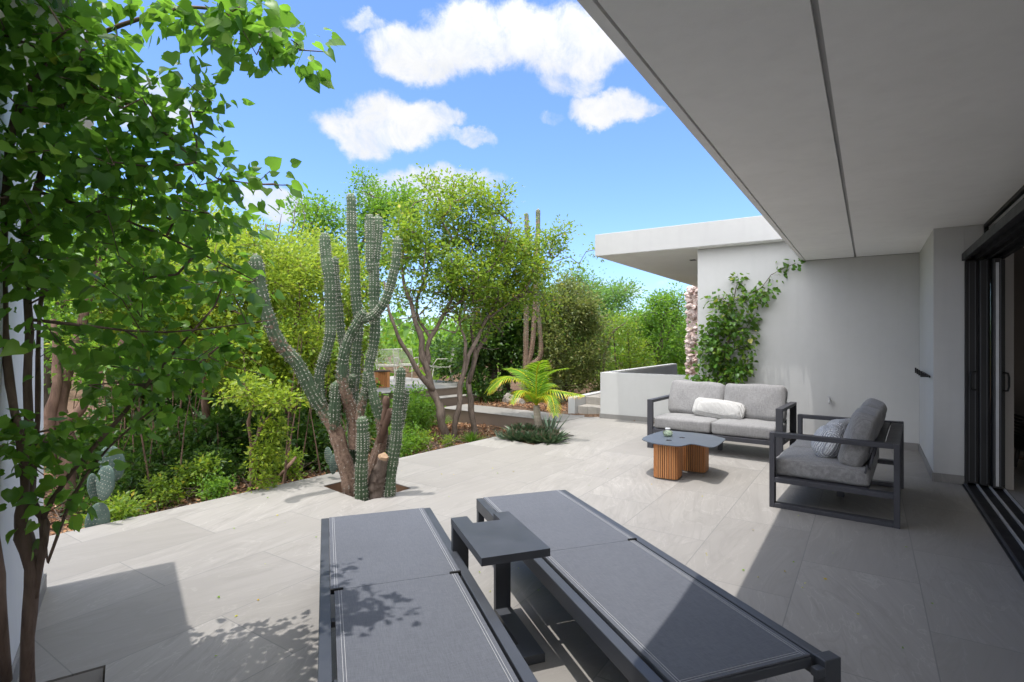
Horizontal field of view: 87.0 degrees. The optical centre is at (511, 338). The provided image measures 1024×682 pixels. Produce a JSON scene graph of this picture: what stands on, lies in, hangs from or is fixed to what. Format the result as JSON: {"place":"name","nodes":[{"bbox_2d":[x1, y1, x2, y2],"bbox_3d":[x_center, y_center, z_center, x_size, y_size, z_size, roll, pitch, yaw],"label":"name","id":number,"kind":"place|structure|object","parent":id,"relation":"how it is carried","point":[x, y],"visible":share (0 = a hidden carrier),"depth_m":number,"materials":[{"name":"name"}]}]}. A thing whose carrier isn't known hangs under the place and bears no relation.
{"place":"outdoors","nodes":[
{"label":"outdoors","id":0,"kind":"place"},
{"bbox_2d":[84,446,124,527],"bbox_3d":[-3.411,1.284,4.359,0.460,0.812,0.182,0,0,-12],"label":"prickly pear","id":1,"kind":"object","parent":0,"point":[102,489],"visible":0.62,"depth_m":4.36,"materials":[{"name":"plant"}]},
{"bbox_2d":[0,0,346,681],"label":"heart leaf tree","id":2,"kind":"object","parent":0,"point":[90,89],"visible":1,"depth_m":2.15,"materials":[{"name":"green plant"}]},
{"bbox_2d":[44,0,761,335],"label":"sky","id":3,"kind":"structure","parent":0,"point":[536,94],"materials":[{"name":"blue"}]},
{"bbox_2d":[17,415,1023,681],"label":"terrace paving","id":4,"kind":"structure","parent":0,"point":[933,585],"depth_m":3.52,"materials":[{"name":"tile"}]},
{"bbox_2d":[0,0,93,681],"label":"house wing","id":5,"kind":"structure","parent":4,"relation":"on","point":[14,575],"depth_m":2.37,"materials":[{"name":"paint"}]},
{"bbox_2d":[54,668,102,681],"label":"planting hole lining","id":6,"kind":"object","parent":4,"relation":"in","point":[94,676],"visible":1,"depth_m":2.44,"materials":[{"name":"grey paint"}]},
{"bbox_2d":[324,447,338,473],"bbox_3d":[-1.907,1.313,5.787,0.258,0.295,0.138,0,0,0],"label":"prickly pear","id":7,"kind":"object","parent":4,"relation":"on","point":[330,460],"visible":0.62,"depth_m":5.75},
{"bbox_2d":[324,482,409,492],"bbox_3d":[-1.470,1.633,5.463,0.803,0.254,0.554,0,0,43],"label":"planting hole lining","id":8,"kind":"object","parent":4,"relation":"in","point":[336,487],"visible":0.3,"depth_m":5.58,"materials":[{"name":"soil"}]},
{"label":"planting soil","id":9,"kind":"structure","parent":8,"relation":"in","visible":0},
{"bbox_2d":[248,193,409,500],"bbox_3d":[-1.715,0.176,5.232,1.449,3.308,0.679,0,0,-12],"label":"columnar cactus","id":10,"kind":"object","parent":9,"relation":"on","point":[362,477],"visible":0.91,"depth_m":5.22,"materials":[{"name":"green plant"}]},
{"bbox_2d":[317,508,537,681],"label":"sun lounger","id":11,"kind":"object","parent":4,"relation":"on","point":[412,603],"visible":1,"depth_m":2.22,"materials":[{"name":"grey"}]},
{"bbox_2d":[451,511,549,665],"bbox_3d":[-0.075,1.224,2.654,0.325,0.549,0.560,0,0,-20],"label":"side table","id":12,"kind":"object","parent":4,"relation":"on","point":[501,541],"visible":0.64,"depth_m":2.65,"materials":[{"name":"metal"}]},
{"bbox_2d":[496,426,519,440],"bbox_3d":[0.019,1.425,8.041,0.506,0.212,0.465,0,0,0],"label":"bromeliad","id":13,"kind":"object","parent":4,"relation":"on","point":[512,431],"visible":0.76,"depth_m":8.01,"materials":[{"name":"green plant"}]},
{"bbox_2d":[508,428,535,442],"bbox_3d":[0.147,1.425,7.959,0.465,0.212,0.506,0,0,-13],"label":"bromeliad","id":14,"kind":"object","parent":4,"relation":"on","point":[521,434],"visible":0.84,"depth_m":7.93,"materials":[{"name":"green plant"}]},
{"bbox_2d":[514,429,541,442],"bbox_3d":[0.299,1.425,7.941,0.465,0.212,0.506,0,0,-29],"label":"bromeliad","id":15,"kind":"object","parent":4,"relation":"on","point":[532,434],"visible":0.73,"depth_m":7.85,"materials":[{"name":"green plant"}]},
{"bbox_2d":[530,429,554,443],"bbox_3d":[0.426,1.425,7.862,0.506,0.212,0.465,0,0,-21],"label":"bromeliad","id":16,"kind":"object","parent":4,"relation":"on","point":[541,436],"visible":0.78,"depth_m":7.79,"materials":[{"name":"green plant"}]},
{"bbox_2d":[531,413,569,429],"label":"sword plant","id":17,"kind":"object","parent":4,"relation":"on","point":[553,424],"visible":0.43,"depth_m":8.94,"materials":[{"name":"green plant"}]},
{"bbox_2d":[542,430,568,444],"bbox_3d":[0.586,1.425,7.764,0.506,0.212,0.465,0,0,23],"label":"bromeliad","id":18,"kind":"object","parent":4,"relation":"on","point":[553,439],"visible":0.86,"depth_m":7.72,"materials":[{"name":"green plant"}]},
{"bbox_2d":[476,490,840,681],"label":"sun lounger","id":19,"kind":"object","parent":4,"relation":"on","point":[637,608],"visible":0.93,"depth_m":2.25,"materials":[{"name":"fabric"}]},
{"bbox_2d":[642,431,724,479],"bbox_3d":[1.909,1.305,6.006,0.810,0.386,0.906,0,0,32],"label":"coffee table","id":20,"kind":"object","parent":4,"relation":"on","point":[676,453],"visible":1,"depth_m":5.86,"materials":[{"name":"wood"}]},
{"bbox_2d":[647,380,796,456],"bbox_3d":[2.812,1.051,7.284,1.700,0.898,0.900,0,0,37],"label":"outdoor sofa","id":21,"kind":"object","parent":4,"relation":"on","point":[767,407],"visible":0.84,"depth_m":7.12,"materials":[{"name":"grey fabric"}]},
{"bbox_2d":[692,397,744,419],"bbox_3d":[2.798,0.956,7.310,0.681,0.279,0.188,5,-25,37],"label":"scatter pillow","id":22,"kind":"object","parent":21,"relation":"on","point":[715,408],"visible":0.89,"depth_m":7.24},
{"bbox_2d":[769,398,903,528],"bbox_3d":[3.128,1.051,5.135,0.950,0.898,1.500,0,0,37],"label":"armchair","id":23,"kind":"object","parent":4,"relation":"on","point":[851,468],"visible":0.98,"depth_m":4.61,"materials":[{"name":"grey fabric"}]},
{"bbox_2d":[811,424,843,457],"bbox_3d":[2.886,0.937,4.917,0.255,0.320,0.362,30,12,22],"label":"scatter pillow","id":24,"kind":"object","parent":23,"relation":"on","point":[825,450],"visible":0.84,"depth_m":4.79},
{"bbox_2d":[826,418,849,432],"bbox_3d":[3.178,0.928,5.245,0.448,0.322,0.242,0,30,-39],"label":"scatter pillow","id":25,"kind":"object","parent":23,"relation":"on","point":[842,424],"visible":0.21,"depth_m":5.11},
{"bbox_2d":[44,341,1023,535],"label":"ground","id":26,"kind":"structure","parent":0,"point":[513,385],"depth_m":11.43,"materials":[{"name":"soil"}]},
{"bbox_2d":[44,418,123,496],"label":"shrub","id":27,"kind":"object","parent":26,"relation":"on","point":[83,472],"visible":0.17,"depth_m":6.11,"materials":[{"name":"green plant"}]},
{"bbox_2d":[50,473,130,515],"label":"shrub","id":28,"kind":"object","parent":26,"relation":"on","point":[87,498],"visible":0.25,"depth_m":5.12,"materials":[{"name":"green plant"}]},
{"bbox_2d":[64,495,141,528],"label":"shrub","id":29,"kind":"object","parent":26,"relation":"on","point":[120,510],"visible":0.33,"depth_m":4.60,"materials":[{"name":"green plant"}]},
{"bbox_2d":[82,490,155,527],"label":"shrub","id":30,"kind":"object","parent":26,"relation":"on","point":[142,505],"visible":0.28,"depth_m":4.79,"materials":[{"name":"green plant"}]},
{"bbox_2d":[44,208,202,406],"bbox_3d":[-6.905,-0.307,8.695,3.657,4.214,3.106,0,0,0],"label":"garden tree","id":31,"kind":"object","parent":26,"relation":"on","point":[47,376],"visible":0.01,"depth_m":8.29,"materials":[{"name":"green plant"}]},
{"bbox_2d":[44,155,209,519],"bbox_3d":[-4.258,-0.050,5.619,2.003,3.635,1.756,0,0,-27],"label":"garden tree","id":32,"kind":"object","parent":26,"relation":"on","point":[59,392],"visible":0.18,"depth_m":5.32,"materials":[{"name":"green plant"}]},
{"bbox_2d":[81,375,172,449],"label":"shrub","id":33,"kind":"object","parent":26,"relation":"on","point":[128,417],"visible":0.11,"depth_m":7.35,"materials":[{"name":"green plant"}]},
{"bbox_2d":[82,418,176,489],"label":"shrub","id":34,"kind":"object","parent":26,"relation":"on","point":[121,444],"visible":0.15,"depth_m":6.37,"materials":[{"name":"green plant"}]},
{"bbox_2d":[73,358,196,445],"bbox_3d":[-5.398,1.090,8.056,1.834,1.671,1.892,0,0,-6],"label":"shrub","id":35,"kind":"object","parent":26,"relation":"on","point":[177,381],"visible":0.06,"depth_m":7.77,"materials":[{"name":"green plant"}]},
{"bbox_2d":[115,463,164,501],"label":"shrub","id":36,"kind":"object","parent":26,"relation":"on","point":[134,486],"visible":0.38,"depth_m":5.85,"materials":[{"name":"green plant"}]},
{"bbox_2d":[111,447,169,501],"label":"shrub","id":37,"kind":"object","parent":26,"relation":"on","point":[128,471],"visible":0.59,"depth_m":5.79,"materials":[{"name":"green plant"}]},
{"bbox_2d":[44,185,246,411],"bbox_3d":[-5.189,-0.240,7.805,2.666,3.996,2.357,0,0,0],"label":"garden shrub","id":38,"kind":"object","parent":26,"relation":"on","point":[212,209],"visible":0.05,"depth_m":7.63,"materials":[{"name":"green plant"}]},
{"bbox_2d":[98,421,192,484],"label":"shrub","id":39,"kind":"object","parent":26,"relation":"on","point":[145,438],"visible":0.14,"depth_m":6.42,"materials":[{"name":"green plant"}]},
{"bbox_2d":[123,436,195,490],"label":"shrub","id":40,"kind":"object","parent":26,"relation":"on","point":[161,455],"visible":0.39,"depth_m":6.16,"materials":[{"name":"green plant"}]},
{"bbox_2d":[107,387,216,446],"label":"shrub","id":41,"kind":"object","parent":26,"relation":"on","point":[174,402],"visible":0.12,"depth_m":7.57,"materials":[{"name":"green plant"}]},
{"bbox_2d":[137,461,187,499],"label":"shrub","id":42,"kind":"object","parent":26,"relation":"on","point":[161,468],"visible":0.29,"depth_m":5.95,"materials":[{"name":"green plant"}]},
{"bbox_2d":[137,472,195,511],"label":"shrub","id":43,"kind":"object","parent":26,"relation":"on","point":[169,493],"visible":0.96,"depth_m":5.48,"materials":[{"name":"green plant"}]},
{"bbox_2d":[132,432,205,475],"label":"shrub","id":44,"kind":"object","parent":26,"relation":"on","point":[178,442],"visible":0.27,"depth_m":6.40,"materials":[{"name":"green plant"}]},
{"bbox_2d":[128,411,224,460],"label":"shrub","id":45,"kind":"object","parent":26,"relation":"on","point":[171,428],"visible":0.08,"depth_m":6.90,"materials":[{"name":"green plant"}]},
{"bbox_2d":[159,450,226,495],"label":"shrub","id":46,"kind":"object","parent":26,"relation":"on","point":[207,461],"visible":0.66,"depth_m":5.85,"materials":[{"name":"green plant"}]},
{"bbox_2d":[88,208,309,442],"bbox_3d":[-3.756,0.076,6.706,1.996,3.423,3.070,0,0,0],"label":"garden shrub","id":47,"kind":"object","parent":26,"relation":"on","point":[204,310],"visible":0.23,"depth_m":6.60,"materials":[{"name":"green plant"}]},
{"bbox_2d":[172,438,241,486],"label":"shrub","id":48,"kind":"object","parent":26,"relation":"on","point":[212,446],"visible":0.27,"depth_m":6.21,"materials":[{"name":"green plant"}]},
{"bbox_2d":[155,406,261,477],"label":"shrub","id":49,"kind":"object","parent":26,"relation":"on","point":[190,428],"visible":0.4,"depth_m":6.65,"materials":[{"name":"green plant"}]},
{"bbox_2d":[175,408,246,470],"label":"shrub","id":50,"kind":"object","parent":26,"relation":"on","point":[216,420],"visible":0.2,"depth_m":6.76,"materials":[{"name":"green plant"}]},
{"bbox_2d":[179,389,244,430],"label":"shrub","id":51,"kind":"object","parent":26,"relation":"on","point":[227,404],"visible":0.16,"depth_m":7.89,"materials":[{"name":"green plant"}]},
{"bbox_2d":[189,467,240,501],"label":"shrub","id":52,"kind":"object","parent":26,"relation":"on","point":[219,490],"visible":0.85,"depth_m":5.56,"materials":[{"name":"green plant"}]},
{"bbox_2d":[73,330,361,495],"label":"thicket stems","id":53,"kind":"object","parent":26,"relation":"on","point":[285,466],"visible":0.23,"depth_m":6.43,"materials":[{"name":"brown plant"}]},
{"bbox_2d":[190,451,247,487],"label":"shrub","id":54,"kind":"object","parent":26,"relation":"on","point":[228,468],"visible":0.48,"depth_m":6.18,"materials":[{"name":"green plant"}]},
{"bbox_2d":[202,432,255,471],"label":"shrub","id":55,"kind":"object","parent":26,"relation":"on","point":[234,453],"visible":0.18,"depth_m":6.80,"materials":[{"name":"green plant"}]},
{"bbox_2d":[210,406,303,477],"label":"shrub","id":56,"kind":"object","parent":26,"relation":"on","point":[244,420],"visible":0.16,"depth_m":6.85,"materials":[{"name":"green plant"}]},
{"bbox_2d":[207,364,309,492],"bbox_3d":[-2.518,1.016,5.556,1.082,1.521,0.943,0,0,0],"label":"shrub","id":57,"kind":"object","parent":26,"relation":"on","point":[274,397],"visible":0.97,"depth_m":5.47,"materials":[{"name":"green plant"}]},
{"bbox_2d":[207,200,318,328],"bbox_3d":[-5.306,-0.570,10.918,3.472,4.604,2.593,0,0,0],"label":"garden tree","id":58,"kind":"object","parent":26,"relation":"on","point":[275,228],"visible":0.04,"depth_m":10.99,"materials":[{"name":"green plant"}]},
{"bbox_2d":[217,410,310,474],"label":"shrub","id":59,"kind":"object","parent":26,"relation":"on","point":[243,434],"visible":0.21,"depth_m":6.82,"materials":[{"name":"green plant"}]},
{"bbox_2d":[218,386,326,432],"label":"shrub","id":60,"kind":"object","parent":26,"relation":"on","point":[304,416],"visible":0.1,"depth_m":8.51,"materials":[{"name":"green plant"}]},
{"bbox_2d":[214,215,350,426],"bbox_3d":[-3.053,0.078,7.296,1.733,3.461,2.549,0,0,0],"label":"garden shrub","id":61,"kind":"object","parent":26,"relation":"on","point":[302,269],"visible":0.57,"depth_m":7.17,"materials":[{"name":"green plant"}]},
{"bbox_2d":[261,446,308,480],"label":"shrub","id":62,"kind":"object","parent":26,"relation":"on","point":[295,463],"visible":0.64,"depth_m":6.46,"materials":[{"name":"green plant"}]},
{"bbox_2d":[272,408,331,470],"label":"shrub","id":63,"kind":"object","parent":26,"relation":"on","point":[311,442],"visible":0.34,"depth_m":7.29,"materials":[{"name":"green plant"}]},
{"bbox_2d":[286,422,317,471],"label":"shrub","id":64,"kind":"object","parent":26,"relation":"on","point":[302,437],"visible":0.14,"depth_m":7.25,"materials":[{"name":"green plant"}]},
{"bbox_2d":[249,357,359,438],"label":"shrub","id":65,"kind":"object","parent":26,"relation":"on","point":[327,398],"visible":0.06,"depth_m":9.13,"materials":[{"name":"green plant"}]},
{"bbox_2d":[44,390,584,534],"bbox_3d":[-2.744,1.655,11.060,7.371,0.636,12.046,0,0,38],"label":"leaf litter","id":66,"kind":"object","parent":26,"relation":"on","point":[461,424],"visible":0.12,"depth_m":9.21,"materials":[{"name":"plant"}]},
{"bbox_2d":[262,210,396,402],"bbox_3d":[-3.404,-0.228,9.416,2.728,4.013,2.175,0,0,-27],"label":"garden tree","id":67,"kind":"object","parent":26,"relation":"on","point":[346,300],"visible":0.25,"depth_m":9.29,"materials":[{"name":"green plant"}]},
{"bbox_2d":[304,418,371,473],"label":"shrub","id":68,"kind":"object","parent":26,"relation":"on","point":[322,458],"visible":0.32,"depth_m":7.07,"materials":[{"name":"green plant"}]},
{"bbox_2d":[277,164,426,378],"bbox_3d":[-3.466,-1.083,12.297,3.363,5.737,2.593,0,0,0],"label":"garden tree","id":69,"kind":"object","parent":26,"relation":"on","point":[379,202],"visible":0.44,"depth_m":12.04,"materials":[{"name":"green plant"}]},
{"bbox_2d":[327,410,388,450],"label":"shrub","id":70,"kind":"object","parent":26,"relation":"on","point":[372,431],"visible":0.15,"depth_m":8.41,"materials":[{"name":"green plant"}]},
{"bbox_2d":[44,286,687,389],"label":"woodland","id":71,"kind":"object","parent":26,"relation":"on","point":[409,338],"visible":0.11,"depth_m":19.58,"materials":[{"name":"green plant"}]},
{"bbox_2d":[384,431,424,456],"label":"shrub","id":72,"kind":"object","parent":26,"relation":"on","point":[405,452],"visible":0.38,"depth_m":7.59,"materials":[{"name":"green plant"}]},
{"bbox_2d":[388,421,430,455],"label":"shrub","id":73,"kind":"object","parent":26,"relation":"on","point":[408,435],"visible":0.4,"depth_m":7.99,"materials":[{"name":"green plant"}]},
{"bbox_2d":[390,384,433,428],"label":"shrub","id":74,"kind":"object","parent":26,"relation":"on","point":[413,400],"visible":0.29,"depth_m":10.15,"materials":[{"name":"green plant"}]},
{"bbox_2d":[403,401,437,435],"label":"shrub","id":75,"kind":"object","parent":26,"relation":"on","point":[425,417],"visible":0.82,"depth_m":9.53,"materials":[{"name":"green plant"}]},
{"bbox_2d":[358,387,484,414],"bbox_3d":[-3.412,1.528,13.579,4.165,0.743,3.670,0,0,45],"label":"platform base","id":76,"kind":"object","parent":26,"relation":"on","point":[447,391],"visible":0.06,"depth_m":12.41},
{"bbox_2d":[359,376,475,395],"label":"raised platform","id":77,"kind":"structure","parent":76,"relation":"on","point":[440,384],"depth_m":13.39,"materials":[{"name":"concrete"}]},
{"bbox_2d":[373,370,390,387],"bbox_3d":[-3.058,0.941,12.700,0.420,0.387,0.420,0,0,0],"label":"slatted stool","id":78,"kind":"object","parent":77,"relation":"on","point":[383,376],"visible":0.81,"depth_m":12.57,"materials":[{"name":"brown wood"}]},
{"bbox_2d":[375,349,398,378],"bbox_3d":[-3.331,0.700,14.353,0.602,0.874,0.640,0,0,-20],"label":"garden chair","id":79,"kind":"object","parent":77,"relation":"on","point":[390,362],"visible":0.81,"depth_m":14.17,"materials":[{"name":"beige metal"}]},
{"bbox_2d":[393,349,419,380],"bbox_3d":[-2.907,0.700,14.850,0.602,0.874,0.640,0,0,10],"label":"garden chair","id":80,"kind":"object","parent":77,"relation":"on","point":[402,363],"visible":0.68,"depth_m":14.64,"materials":[{"name":"beige metal"}]},
{"bbox_2d":[406,429,439,451],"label":"shrub","id":81,"kind":"object","parent":26,"relation":"on","point":[429,438],"visible":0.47,"depth_m":8.31,"materials":[{"name":"green plant"}]},
{"bbox_2d":[409,390,445,426],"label":"shrub","id":82,"kind":"object","parent":26,"relation":"on","point":[430,403],"visible":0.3,"depth_m":10.49,"materials":[{"name":"green plant"}]},
{"bbox_2d":[365,163,529,442],"bbox_3d":[-1.101,-0.636,9.493,2.868,4.916,2.384,0,0,0],"label":"garden tree","id":83,"kind":"object","parent":26,"relation":"on","point":[412,236],"visible":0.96,"depth_m":9.20,"materials":[{"name":"green plant"}]},
{"bbox_2d":[431,395,479,416],"bbox_3d":[-1.306,1.565,12.481,0.345,0.470,1.180,0,0,45],"label":"step base","id":84,"kind":"object","parent":26,"relation":"on","point":[446,402],"visible":0.12,"depth_m":12.22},
{"bbox_2d":[457,431,486,441],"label":"grass tuft","id":85,"kind":"object","parent":26,"relation":"on","point":[472,437],"visible":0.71,"depth_m":9.09,"materials":[{"name":"green plant"}]},
{"bbox_2d":[458,363,502,400],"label":"shrub","id":86,"kind":"object","parent":26,"relation":"on","point":[480,375],"visible":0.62,"depth_m":12.82,"materials":[{"name":"green plant"}]},
{"bbox_2d":[416,273,555,396],"bbox_3d":[-0.681,-0.081,13.871,3.928,3.252,3.522,0,0,0],"label":"garden tree","id":87,"kind":"object","parent":26,"relation":"on","point":[508,342],"visible":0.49,"depth_m":13.31,"materials":[{"name":"green plant"}]},
{"bbox_2d":[45,434,932,655],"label":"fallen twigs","id":88,"kind":"object","parent":26,"relation":"on","point":[259,480],"depth_m":5.91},
{"bbox_2d":[450,280,527,434],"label":"garden tree","id":89,"kind":"object","parent":26,"relation":"on","point":[471,413],"visible":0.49,"depth_m":9.88,"materials":[{"name":"green plant"}]},
{"bbox_2d":[476,375,511,402],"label":"shrub","id":90,"kind":"object","parent":26,"relation":"on","point":[493,396],"visible":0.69,"depth_m":12.58,"materials":[{"name":"green plant"}]},
{"bbox_2d":[445,409,557,428],"bbox_3d":[-0.077,1.752,11.046,3.150,0.496,0.830,0,0,38],"label":"walkway base","id":91,"kind":"object","parent":26,"relation":"on","point":[493,419],"visible":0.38,"depth_m":10.78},
{"bbox_2d":[444,404,583,421],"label":"walkway","id":92,"kind":"structure","parent":91,"relation":"on","point":[505,411],"depth_m":10.93,"materials":[{"name":"concrete"}]},
{"bbox_2d":[451,210,603,442],"bbox_3d":[0.523,-0.356,10.121,3.207,4.367,1.931,0,0,0],"label":"garden tree","id":93,"kind":"object","parent":26,"relation":"on","point":[532,274],"visible":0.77,"depth_m":9.91,"materials":[{"name":"green plant"}]},
{"bbox_2d":[521,208,543,392],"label":"columnar cactus","id":94,"kind":"object","parent":26,"relation":"on","point":[527,358],"visible":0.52,"depth_m":12.56,"materials":[{"name":"plant"}]},
{"bbox_2d":[483,360,584,444],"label":"young palm","id":95,"kind":"object","parent":26,"relation":"on","point":[541,389],"visible":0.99,"depth_m":8.10,"materials":[{"name":"green plant"}]},
{"bbox_2d":[529,265,618,396],"bbox_3d":[1.488,-0.175,13.318,2.390,3.298,2.600,0,0,0],"label":"garden shrub","id":96,"kind":"object","parent":26,"relation":"on","point":[584,322],"visible":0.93,"depth_m":12.91,"materials":[{"name":"green plant"}]},
{"bbox_2d":[568,391,599,413],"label":"kerb wall","id":97,"kind":"structure","parent":26,"relation":"on","point":[574,404],"depth_m":10.79,"materials":[{"name":"white paint"}]},
{"bbox_2d":[578,394,599,413],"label":"garden stairs","id":98,"kind":"structure","parent":26,"relation":"on","point":[591,405],"depth_m":10.81,"materials":[{"name":"tile"}]},
{"bbox_2d":[530,255,649,373],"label":"garden tree","id":99,"kind":"object","parent":26,"relation":"on","point":[617,294],"visible":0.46,"depth_m":19.68,"materials":[{"name":"green plant"}]},
{"bbox_2d":[591,308,666,379],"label":"garden shrub","id":100,"kind":"object","parent":26,"relation":"on","point":[631,345],"visible":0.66,"depth_m":15.08,"materials":[{"name":"green plant"}]},
{"bbox_2d":[599,363,693,421],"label":"garden wall","id":101,"kind":"structure","parent":26,"relation":"on","point":[625,394],"depth_m":9.91,"materials":[{"name":"white paint"}]},
{"bbox_2d":[615,282,686,368],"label":"garden tree","id":102,"kind":"object","parent":26,"relation":"on","point":[664,306],"visible":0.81,"depth_m":16.80,"materials":[{"name":"green plant"}]},
{"bbox_2d":[577,0,1023,580],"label":"house","id":103,"kind":"structure","parent":26,"relation":"on","point":[867,156],"depth_m":4.50,"materials":[{"name":"white paint"}]},
{"bbox_2d":[684,258,805,384],"bbox_3d":[3.551,0.120,8.348,1.761,2.659,0.647,0,0,29],"label":"climbing vine","id":104,"kind":"object","parent":103,"relation":"attached to","point":[711,342],"visible":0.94,"depth_m":8.39,"materials":[{"name":"green plant"}]},
{"bbox_2d":[968,260,976,483],"bbox_3d":[5.188,0.337,6.255,0.068,2.270,1.843,0,0,33],"label":"door panel","id":105,"kind":"structure","parent":103,"relation":"in","point":[972,264],"depth_m":5.49,"materials":[{"name":"black metal"}]},
{"bbox_2d":[969,259,987,485],"bbox_3d":[5.238,0.337,6.180,0.147,2.270,1.914,0,0,36],"label":"door panel","id":106,"kind":"structure","parent":103,"relation":"in","point":[982,263],"depth_m":5.41,"materials":[{"name":"black metal"}]},
{"bbox_2d":[990,257,1009,488],"bbox_3d":[5.333,0.337,6.092,0.138,2.270,1.954,0,0,33],"label":"door panel","id":107,"kind":"structure","parent":103,"relation":"in","point":[995,263],"depth_m":5.30,"materials":[{"name":"black metal"}]},
{"bbox_2d":[984,185,1023,232],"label":"clerestory window","id":108,"kind":"structure","parent":103,"relation":"in","point":[1018,196],"depth_m":4.64,"materials":[{"name":"black metal"}]},
{"bbox_2d":[1014,414,1023,466],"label":"chair","id":109,"kind":"object","parent":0,"point":[1018,441],"visible":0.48,"depth_m":6.13,"materials":[{"name":"wicker"}]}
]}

